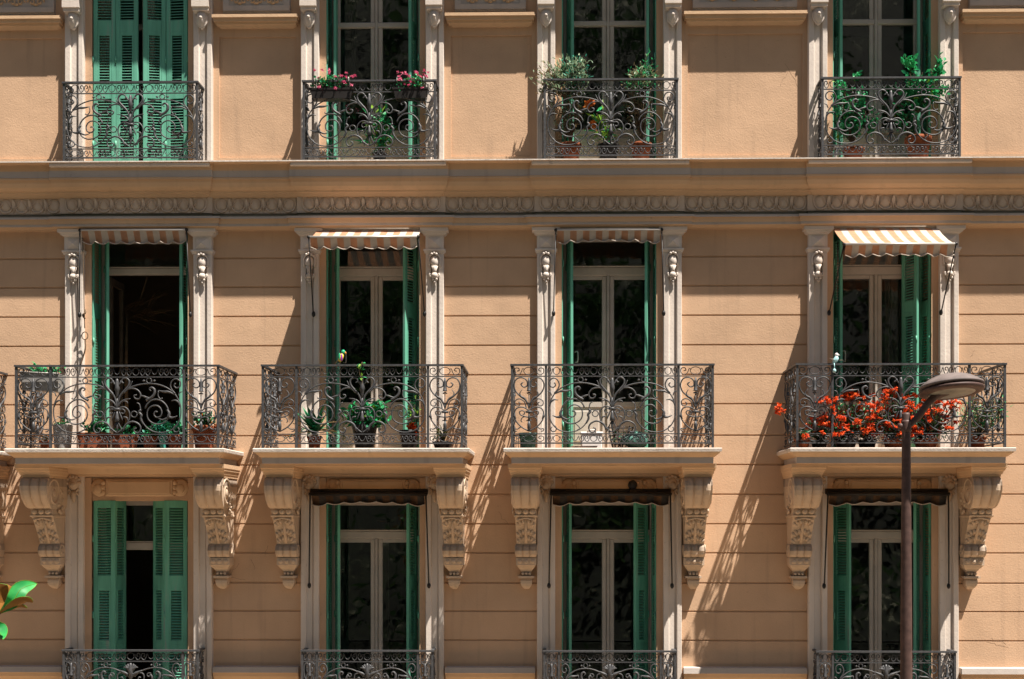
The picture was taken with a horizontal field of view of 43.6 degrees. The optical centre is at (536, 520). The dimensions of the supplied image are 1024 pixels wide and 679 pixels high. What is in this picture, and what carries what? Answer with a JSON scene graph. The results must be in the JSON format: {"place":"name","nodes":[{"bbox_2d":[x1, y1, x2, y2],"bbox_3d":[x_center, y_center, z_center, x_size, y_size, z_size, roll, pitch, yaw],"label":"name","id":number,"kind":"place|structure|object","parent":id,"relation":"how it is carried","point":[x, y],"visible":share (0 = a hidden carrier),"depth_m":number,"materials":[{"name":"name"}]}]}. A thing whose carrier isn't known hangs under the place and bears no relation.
{"place":"outdoors","nodes":[
{"label":"outdoors","id":0,"kind":"place"},
{"bbox_2d":[0,580,36,639],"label":"magnolia tree","id":1,"kind":"object","parent":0,"point":[14,596],"visible":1,"depth_m":5.02,"materials":[{"name":"green plant"}]},
{"bbox_2d":[52,417,72,447],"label":"potted plant","id":2,"kind":"object","parent":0,"point":[66,427],"visible":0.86,"depth_m":14.44,"materials":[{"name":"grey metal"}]},
{"bbox_2d":[897,372,984,678],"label":"street lamp","id":3,"kind":"object","parent":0,"point":[951,386],"visible":1,"depth_m":11.90,"materials":[{"name":"metal"}]},
{"label":"street","id":4,"kind":"structure","parent":0,"visible":0},
{"bbox_2d":[0,0,1023,678],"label":"apartment building","id":5,"kind":"structure","parent":4,"relation":"on","point":[230,144],"depth_m":14.98,"materials":[{"name":"beige paint"}]},
{"bbox_2d":[19,362,65,392],"bbox_3d":[-5.557,-1.623,14.476,0.500,0.348,0.263,0,0,1],"label":"hanging planter","id":6,"kind":"object","parent":5,"relation":"hanging from","point":[44,387],"visible":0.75,"depth_m":14.38,"materials":[{"name":"grey metal"}]},
{"bbox_2d":[39,435,48,447],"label":"potted plant","id":7,"kind":"object","parent":5,"relation":"on","point":[44,445],"visible":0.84,"depth_m":14.40,"materials":[{"name":"ceramic"}]},
{"bbox_2d":[80,236,87,364],"bbox_3d":[-5.297,-2.586,14.955,0.101,1.543,0.045,0,0,16],"label":"cord","id":8,"kind":"object","parent":5,"relation":"hanging from","point":[83,314],"visible":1,"depth_m":14.96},
{"bbox_2d":[76,418,112,447],"bbox_3d":[-5.008,-0.981,14.498,0.351,0.362,0.224,0,0,1],"label":"trough planter","id":9,"kind":"object","parent":5,"relation":"on","point":[91,431],"visible":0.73,"depth_m":14.41,"materials":[{"name":"ceramic"}]},
{"bbox_2d":[110,425,138,447],"bbox_3d":[-4.657,-0.944,14.488,0.287,0.288,0.222,0,0,1],"label":"trough planter","id":10,"kind":"object","parent":5,"relation":"on","point":[126,431],"visible":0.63,"depth_m":14.41,"materials":[{"name":"ceramic"}]},
{"bbox_2d":[78,228,191,317],"bbox_3d":[-4.704,-2.905,14.956,1.348,1.065,0.124,0,0,1],"label":"awning","id":11,"kind":"object","parent":5,"relation":"attached to","point":[132,236],"visible":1,"depth_m":14.94,"materials":[{"name":"striped fabric"},{"name":"black metal"}]},
{"bbox_2d":[101,0,182,160],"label":"window","id":12,"kind":"structure","parent":5,"relation":"in","point":[140,25],"depth_m":15.39,"materials":[{"name":"paint"}]},
{"bbox_2d":[101,501,182,676],"bbox_3d":[-4.735,1.100,15.441,1.201,2.660,0.530,0,0,25],"label":"window","id":13,"kind":"structure","parent":5,"relation":"in","point":[130,545],"depth_m":15.38,"materials":[{"name":"paint"}]},
{"bbox_2d":[102,241,185,447],"bbox_3d":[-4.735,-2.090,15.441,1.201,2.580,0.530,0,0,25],"label":"window","id":14,"kind":"structure","parent":5,"relation":"in","point":[113,271],"depth_m":15.45,"materials":[{"name":"paint"}]},
{"bbox_2d":[140,426,157,447],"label":"potted plant","id":15,"kind":"object","parent":5,"relation":"on","point":[154,437],"visible":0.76,"depth_m":14.43,"materials":[{"name":"green plant"}]},
{"bbox_2d":[124,276,178,428],"bbox_3d":[-4.648,-1.895,15.752,0.730,2.191,0.608,0,0,-28],"label":"dried palm","id":16,"kind":"object","parent":5,"relation":"on","point":[126,414],"visible":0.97,"depth_m":15.82,"materials":[{"name":"brown plant"}]},
{"bbox_2d":[151,420,174,447],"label":"potted plant","id":17,"kind":"object","parent":5,"relation":"on","point":[161,428],"visible":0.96,"depth_m":14.38,"materials":[{"name":"teal plant"}]},
{"bbox_2d":[165,421,185,447],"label":"potted plant","id":18,"kind":"object","parent":5,"relation":"on","point":[179,426],"visible":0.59,"depth_m":14.44,"materials":[{"name":"green plant"}]},
{"bbox_2d":[191,409,216,447],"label":"potted plant","id":19,"kind":"object","parent":5,"relation":"on","point":[206,424],"visible":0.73,"depth_m":14.41,"materials":[{"name":"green plant"}]},
{"bbox_2d":[285,402,345,447],"bbox_3d":[-2.492,-1.075,14.526,0.663,0.550,0.496,0,0,1],"label":"potted plant","id":20,"kind":"object","parent":5,"relation":"on","point":[311,424],"visible":0.71,"depth_m":14.44,"materials":[{"name":"green plant"}]},
{"bbox_2d":[309,68,356,101],"bbox_3d":[-2.354,-5.027,14.761,0.546,0.338,0.230,0,0,1],"label":"flower box","id":21,"kind":"object","parent":5,"relation":"attached to","point":[334,93],"visible":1,"depth_m":14.73,"materials":[{"name":"black plastic"}]},
{"bbox_2d":[335,350,345,363],"bbox_3d":[-2.187,-1.794,14.250,0.136,0.215,0.057,0,0,1],"label":"parrot ornament","id":22,"kind":"object","parent":5,"relation":"on","point":[341,357],"visible":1,"depth_m":14.23,"materials":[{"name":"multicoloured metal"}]},
{"bbox_2d":[345,0,355,130],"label":"curtain","id":23,"kind":"object","parent":5,"relation":"hanging from","point":[350,41],"visible":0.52,"depth_m":15.57,"materials":[{"name":"fabric"}]},
{"bbox_2d":[357,362,365,390],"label":"trailing vine","id":24,"kind":"object","parent":5,"relation":"attached to","point":[359,366],"visible":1,"depth_m":14.22,"materials":[{"name":"green plant"}]},
{"bbox_2d":[340,398,391,447],"bbox_3d":[-1.932,-1.098,14.428,0.590,0.596,0.497,0,0,1],"label":"potted plant","id":25,"kind":"object","parent":5,"relation":"on","point":[377,405],"visible":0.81,"depth_m":14.34,"materials":[{"name":"green plant"}]},
{"bbox_2d":[307,228,425,316],"bbox_3d":[-1.962,-2.905,14.729,1.344,1.065,0.484,0,0,1],"label":"awning","id":26,"kind":"object","parent":5,"relation":"attached to","point":[362,238],"visible":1,"depth_m":14.55,"materials":[{"name":"fabric"}]},
{"bbox_2d":[307,489,430,587],"bbox_3d":[-1.959,0.212,14.897,1.444,1.163,0.147,0,0,1],"label":"rolled awning","id":27,"kind":"object","parent":5,"relation":"attached to","point":[323,497],"visible":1,"depth_m":14.87,"materials":[{"name":"brown awning fabric"},{"name":"black metal"}]},
{"bbox_2d":[354,101,395,158],"bbox_3d":[-1.865,-4.510,14.925,0.528,0.750,0.400,0,0,1],"label":"potted plant","id":28,"kind":"object","parent":5,"relation":"on","point":[383,139],"visible":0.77,"depth_m":14.87,"materials":[{"name":"green plant"}]},
{"bbox_2d":[332,246,418,447],"bbox_3d":[-1.921,-2.090,15.337,1.101,2.580,0.118,0,0,1],"label":"window","id":29,"kind":"structure","parent":5,"relation":"in","point":[375,274],"depth_m":15.34,"materials":[{"name":"paint"}]},
{"bbox_2d":[332,502,418,678],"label":"window","id":30,"kind":"structure","parent":5,"relation":"in","point":[376,538],"depth_m":15.34,"materials":[{"name":"paint"}]},
{"bbox_2d":[332,0,418,159],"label":"window","id":31,"kind":"structure","parent":5,"relation":"in","point":[377,25],"depth_m":15.34,"materials":[{"name":"paint"}]},
{"bbox_2d":[377,520,392,677],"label":"curtain","id":32,"kind":"object","parent":5,"relation":"hanging from","point":[385,526],"visible":0.8,"depth_m":15.53,"materials":[{"name":"fabric"}]},
{"bbox_2d":[399,395,420,447],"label":"potted plant","id":33,"kind":"object","parent":5,"relation":"on","point":[410,426],"visible":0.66,"depth_m":14.40,"materials":[{"name":"green plant"}]},
{"bbox_2d":[392,69,428,100],"bbox_3d":[-1.450,-5.031,14.757,0.442,0.347,0.249,0,0,1],"label":"flower box","id":34,"kind":"object","parent":5,"relation":"attached to","point":[411,91],"visible":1,"depth_m":14.71,"materials":[{"name":"black plastic"}]},
{"bbox_2d":[432,424,452,447],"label":"potted plant","id":35,"kind":"object","parent":5,"relation":"on","point":[442,445],"visible":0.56,"depth_m":14.38,"materials":[{"name":"green plant"}]},
{"bbox_2d":[519,432,536,447],"bbox_3d":[-0.100,-0.892,14.424,0.215,0.185,0.214,0,0,1],"label":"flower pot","id":36,"kind":"object","parent":5,"relation":"on","point":[528,438],"visible":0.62,"depth_m":14.35,"materials":[{"name":"ceramic"}]},
{"bbox_2d":[529,53,593,158],"bbox_3d":[0.288,-4.774,14.804,0.789,1.277,0.305,0,0,-8],"label":"olive shrub","id":37,"kind":"object","parent":5,"relation":"on","point":[574,67],"visible":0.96,"depth_m":14.78,"materials":[{"name":"green plant"}]},
{"bbox_2d":[571,446,596,447],"bbox_3d":[0.533,-0.818,14.388,0.300,0.035,0.130,0,0,1],"label":"tray","id":38,"kind":"object","parent":5,"relation":"on","point":[584,446],"visible":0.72,"depth_m":14.33,"materials":[{"name":"white plastic"}]},
{"bbox_2d":[580,429,602,447],"bbox_3d":[0.629,-0.920,14.739,0.260,0.241,0.205,0,0,1],"label":"storage box","id":39,"kind":"object","parent":5,"relation":"on","point":[593,438],"visible":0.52,"depth_m":14.65,"materials":[{"name":"white plastic"}]},
{"bbox_2d":[583,99,621,157],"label":"potted plant","id":40,"kind":"object","parent":5,"relation":"on","point":[603,133],"visible":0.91,"depth_m":14.79,"materials":[{"name":"green plant"}]},
{"bbox_2d":[563,502,650,678],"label":"window","id":41,"kind":"structure","parent":5,"relation":"in","point":[607,538],"depth_m":15.29,"materials":[{"name":"paint"}]},
{"bbox_2d":[563,0,652,158],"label":"window","id":42,"kind":"structure","parent":5,"relation":"in","point":[607,24],"depth_m":15.29,"materials":[{"name":"paint"}]},
{"bbox_2d":[563,240,652,447],"bbox_3d":[0.849,-2.090,15.288,1.107,2.580,0.118,0,0,1],"label":"window","id":43,"kind":"structure","parent":5,"relation":"in","point":[607,274],"depth_m":15.29,"materials":[{"name":"paint"}]},
{"bbox_2d":[552,227,665,315],"bbox_3d":[0.833,-2.897,14.860,1.324,1.049,0.124,0,0,1],"label":"awning","id":44,"kind":"object","parent":5,"relation":"attached to","point":[565,235],"visible":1,"depth_m":14.84,"materials":[{"name":"fabric"}]},
{"bbox_2d":[547,489,673,588],"bbox_3d":[0.854,0.212,14.848,1.474,1.163,0.147,0,0,1],"label":"rolled awning","id":45,"kind":"object","parent":5,"relation":"attached to","point":[564,497],"visible":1,"depth_m":14.82,"materials":[{"name":"brown awning fabric"},{"name":"black metal"}]},
{"bbox_2d":[607,426,634,447],"bbox_3d":[0.943,-0.930,14.436,0.317,0.262,0.249,0,0,1],"label":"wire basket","id":46,"kind":"object","parent":5,"relation":"on","point":[614,435],"visible":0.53,"depth_m":14.40,"materials":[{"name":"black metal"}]},
{"bbox_2d":[628,480,636,491],"bbox_3d":[1.111,-0.389,14.878,0.112,0.158,0.130,0,0,1],"label":"wall lamp","id":47,"kind":"object","parent":5,"relation":"attached to","point":[632,485],"visible":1,"depth_m":14.83,"materials":[{"name":"black metal"}]},
{"bbox_2d":[619,431,649,447],"bbox_3d":[1.097,-0.903,14.387,0.340,0.207,0.216,0,0,1],"label":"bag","id":48,"kind":"object","parent":5,"relation":"on","point":[630,438],"visible":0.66,"depth_m":14.32,"materials":[{"name":"teal plastic"}]},
{"bbox_2d":[620,48,663,157],"bbox_3d":[1.213,-4.797,14.797,0.454,1.325,0.320,0,0,-25],"label":"olive shrub","id":49,"kind":"object","parent":5,"relation":"on","point":[636,114],"visible":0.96,"depth_m":14.79,"materials":[{"name":"green plant"}]},
{"bbox_2d":[774,402,810,446],"bbox_3d":[2.868,-1.057,14.158,0.422,0.514,0.317,0,0,-23],"label":"red flower pot","id":50,"kind":"object","parent":5,"relation":"on","point":[803,433],"visible":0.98,"depth_m":14.18,"materials":[{"name":"ceramic"}]},
{"bbox_2d":[804,412,841,446],"bbox_3d":[3.171,-1.003,14.276,0.406,0.406,0.361,0,0,1],"label":"red flower pot","id":51,"kind":"object","parent":5,"relation":"on","point":[822,430],"visible":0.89,"depth_m":14.24,"materials":[{"name":"black plastic"}]},
{"bbox_2d":[830,353,838,372],"bbox_3d":[3.301,-1.740,14.145,0.170,0.226,0.079,0,0,-13],"label":"bird ornament","id":52,"kind":"object","parent":5,"relation":"attached to","point":[835,359],"visible":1,"depth_m":14.13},
{"bbox_2d":[832,146,848,156],"bbox_3d":[3.537,-4.234,14.820,0.220,0.203,0.142,0,0,1],"label":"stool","id":53,"kind":"object","parent":5,"relation":"on","point":[833,148],"visible":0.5,"depth_m":14.77,"materials":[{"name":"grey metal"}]},
{"bbox_2d":[817,388,877,446],"bbox_3d":[3.426,-1.134,14.235,0.694,0.668,0.382,0,0,1],"label":"red flower pot","id":54,"kind":"object","parent":5,"relation":"on","point":[847,424],"visible":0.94,"depth_m":14.18,"materials":[{"name":"black plastic"}]},
{"bbox_2d":[829,70,881,156],"bbox_3d":[3.669,-4.658,14.777,0.599,1.046,0.297,0,0,1],"label":"leafy shrub","id":55,"kind":"object","parent":5,"relation":"on","point":[854,121],"visible":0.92,"depth_m":14.76,"materials":[{"name":"green plant"}]},
{"bbox_2d":[854,400,891,446],"bbox_3d":[3.730,-1.078,14.406,0.520,0.557,0.406,0,0,10],"label":"red flower pot","id":56,"kind":"object","parent":5,"relation":"on","point":[864,435],"visible":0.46,"depth_m":14.35,"materials":[{"name":"black plastic"}]},
{"bbox_2d":[837,0,922,156],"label":"window","id":57,"kind":"structure","parent":5,"relation":"in","point":[874,22],"depth_m":15.23,"materials":[{"name":"paint"}]},
{"bbox_2d":[837,241,923,446],"bbox_3d":[4.031,-2.090,15.233,1.140,2.580,0.118,0,0,1],"label":"window","id":58,"kind":"structure","parent":5,"relation":"in","point":[874,274],"depth_m":15.23,"materials":[{"name":"paint"}]},
{"bbox_2d":[838,502,922,678],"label":"window","id":59,"kind":"structure","parent":5,"relation":"in","point":[874,538],"depth_m":15.23,"materials":[{"name":"paint"}]},
{"bbox_2d":[822,489,949,588],"bbox_3d":[4.047,0.212,14.792,1.479,1.163,0.147,0,0,1],"label":"rolled awning","id":60,"kind":"object","parent":5,"relation":"attached to","point":[840,497],"visible":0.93,"depth_m":14.77,"materials":[{"name":"dark brown fabric"},{"name":"black metal"}]},
{"bbox_2d":[865,386,918,446],"bbox_3d":[3.964,-1.140,14.237,0.599,0.680,0.392,0,0,1],"label":"red flower pot","id":61,"kind":"object","parent":5,"relation":"on","point":[888,428],"visible":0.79,"depth_m":14.19,"materials":[{"name":"ceramic"}]},
{"bbox_2d":[827,226,957,315],"bbox_3d":[4.026,-2.905,14.509,1.334,1.065,0.714,0,0,1],"label":"awning","id":62,"kind":"object","parent":5,"relation":"attached to","point":[880,241],"visible":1,"depth_m":14.35,"materials":[{"name":"fabric"}]},
{"bbox_2d":[885,254,900,400],"bbox_3d":[4.296,-2.051,15.447,0.297,2.462,0.044,0,0,1],"label":"curtain","id":63,"kind":"object","parent":5,"relation":"hanging from","point":[892,321],"visible":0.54,"depth_m":15.45,"materials":[{"name":"fabric"}]},
{"bbox_2d":[893,52,949,156],"bbox_3d":[4.409,-4.777,14.775,0.712,1.284,0.328,0,0,1],"label":"leafy shrub","id":64,"kind":"object","parent":5,"relation":"on","point":[910,64],"visible":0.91,"depth_m":14.73,"materials":[{"name":"green plant"}]},
{"bbox_2d":[902,399,961,446],"bbox_3d":[4.359,-1.117,14.246,0.753,0.634,0.418,0,0,1],"label":"red flower pot","id":65,"kind":"object","parent":5,"relation":"on","point":[929,429],"visible":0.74,"depth_m":14.21,"materials":[{"name":"ceramic"}]},
{"bbox_2d":[955,395,1010,446],"bbox_3d":[4.942,-1.109,14.271,0.644,0.617,0.408,0,0,1],"label":"potted plant","id":66,"kind":"object","parent":5,"relation":"on","point":[981,423],"visible":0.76,"depth_m":14.28,"materials":[{"name":"green plant"}]}
]}

